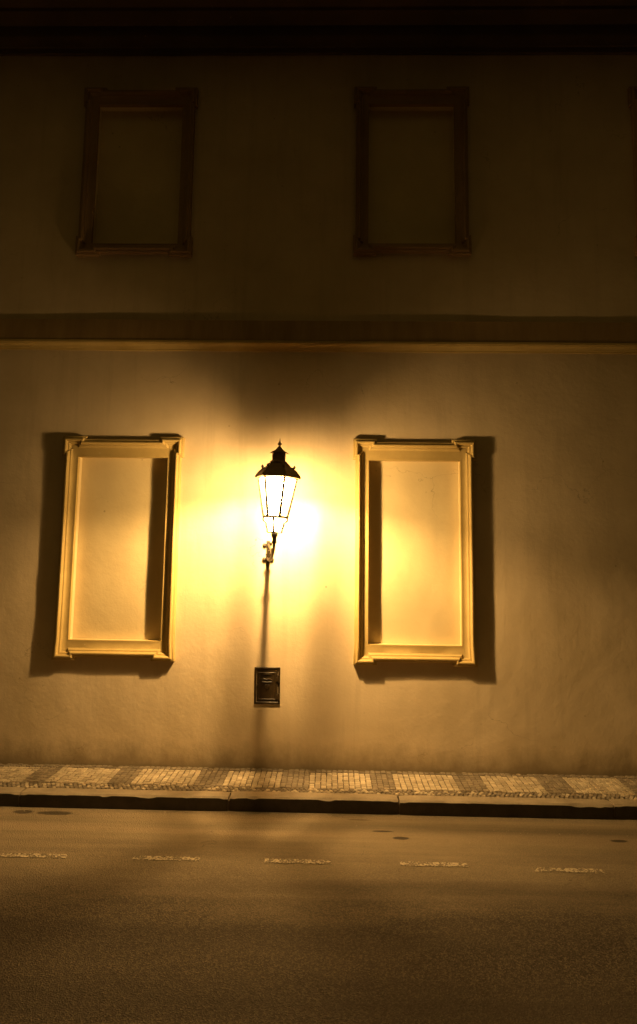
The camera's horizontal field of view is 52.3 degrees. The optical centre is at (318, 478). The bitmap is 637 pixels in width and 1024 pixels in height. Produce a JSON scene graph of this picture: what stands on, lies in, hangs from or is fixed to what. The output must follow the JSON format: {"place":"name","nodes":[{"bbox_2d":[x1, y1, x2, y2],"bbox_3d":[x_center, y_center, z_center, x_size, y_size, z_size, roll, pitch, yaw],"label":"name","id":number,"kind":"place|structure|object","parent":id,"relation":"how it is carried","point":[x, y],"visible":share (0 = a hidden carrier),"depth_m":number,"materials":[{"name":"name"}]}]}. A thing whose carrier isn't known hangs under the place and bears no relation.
{"place":"outdoors","nodes":[
{"label":"outdoors","id":0,"kind":"place"},
{"bbox_2d":[0,807,631,833],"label":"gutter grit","id":1,"kind":"object","parent":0,"point":[305,813],"visible":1,"depth_m":4.55,"materials":[{"name":"grey gravel"}]},
{"bbox_2d":[0,0,636,776],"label":"building","id":2,"kind":"structure","parent":0,"point":[370,266],"depth_m":5.67,"materials":[{"name":"beige paint"}]},
{"bbox_2d":[52,436,184,661],"bbox_3d":[-1.698,0.578,5.547,1.047,1.888,0.143,1,-7,1],"label":"blind window","id":3,"kind":"structure","parent":2,"relation":"in","point":[116,592],"depth_m":5.58,"materials":[{"name":"paint"}]},
{"bbox_2d":[75,87,197,256],"bbox_3d":[-1.644,-2.797,5.933,1.047,1.616,0.143,1,-7,1],"label":"blind window","id":4,"kind":"structure","parent":2,"relation":"in","point":[138,162],"depth_m":5.97,"materials":[{"name":"paint"}]},
{"bbox_2d":[254,667,279,703],"bbox_3d":[-0.425,1.715,5.388,0.215,0.297,0.041,0,-7,1],"label":"meter hatch","id":5,"kind":"object","parent":2,"relation":"attached to","point":[267,679],"visible":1,"depth_m":5.38,"materials":[{"name":"brown paint"}]},
{"bbox_2d":[256,669,277,701],"bbox_3d":[-0.426,1.714,5.386,0.177,0.258,0.025,0,-7,1],"label":"hatch door","id":6,"kind":"structure","parent":5,"relation":"in","point":[267,686],"depth_m":5.38,"materials":[{"name":"brown paint"}]},
{"bbox_2d":[255,440,300,570],"bbox_3d":[-0.394,0.219,5.163,0.322,1.035,0.804,3,-7,-20],"label":"street lamp","id":7,"kind":"object","parent":2,"relation":"attached to","point":[278,467],"visible":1,"depth_m":4.94,"materials":[{"name":"brown metal"}]},
{"bbox_2d":[353,86,471,255],"bbox_3d":[0.842,-2.782,5.884,1.047,1.603,0.144,1,-7,1],"label":"blind window","id":8,"kind":"structure","parent":2,"relation":"in","point":[412,191],"depth_m":5.92,"materials":[{"name":"paint"}]},
{"bbox_2d":[353,439,477,666],"bbox_3d":[0.811,0.606,5.496,1.047,1.890,0.144,1,-7,1],"label":"blind window","id":9,"kind":"structure","parent":2,"relation":"in","point":[415,575],"depth_m":5.53,"materials":[{"name":"paint"}]},
{"bbox_2d":[627,86,636,256],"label":"blind window","id":10,"kind":"structure","parent":2,"relation":"in","point":[632,90],"depth_m":5.84,"materials":[{"name":"paint"}]},
{"bbox_2d":[0,806,636,1023],"bbox_3d":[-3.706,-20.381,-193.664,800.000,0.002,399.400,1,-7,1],"label":"road","id":11,"kind":"structure","parent":0,"point":[98,925],"depth_m":3.30,"materials":[{"name":"grey asphalt"}]},
{"bbox_2d":[1,853,67,858],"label":"road dash","id":12,"kind":"object","parent":11,"relation":"on","point":[36,855],"visible":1,"depth_m":3.94,"materials":[{"name":"beige paint"}]},
{"bbox_2d":[132,856,199,860],"bbox_3d":[-0.921,2.298,3.930,0.405,0.004,0.053,1,-7,1],"label":"road dash","id":13,"kind":"object","parent":11,"relation":"on","point":[159,859],"visible":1,"depth_m":3.92,"materials":[{"name":"beige paint"}]},
{"bbox_2d":[264,858,331,864],"bbox_3d":[-0.122,2.307,3.913,0.405,0.004,0.056,1,-7,1],"label":"road dash","id":14,"kind":"object","parent":11,"relation":"on","point":[306,860],"visible":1,"depth_m":3.91,"materials":[{"name":"beige paint"}]},
{"bbox_2d":[19,797,614,818],"bbox_3d":[0.068,2.470,4.697,28.000,0.265,0.090,1,-7,1],"label":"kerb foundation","id":15,"kind":"object","parent":11,"relation":"on","point":[398,807],"depth_m":4.67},
{"bbox_2d":[0,787,636,819],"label":"kerb","id":16,"kind":"structure","parent":11,"relation":"on","point":[387,804],"depth_m":4.67,"materials":[{"name":"stone"}]},
{"bbox_2d":[400,861,467,866],"bbox_3d":[0.693,2.316,3.901,0.405,0.004,0.056,1,-7,1],"label":"road dash","id":17,"kind":"object","parent":11,"relation":"on","point":[453,864],"visible":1,"depth_m":3.90,"materials":[{"name":"beige paint"}]},
{"bbox_2d":[533,867,604,873],"bbox_3d":[1.481,2.321,3.848,0.405,0.004,0.053,1,-7,1],"label":"road dash","id":18,"kind":"object","parent":11,"relation":"on","point":[567,870],"visible":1,"depth_m":3.84,"materials":[{"name":"beige paint"}]},
{"bbox_2d":[0,763,636,800],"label":"pavement","id":19,"kind":"structure","parent":0,"point":[320,780],"depth_m":5.05,"materials":[{"name":"grey stone"}]}
]}

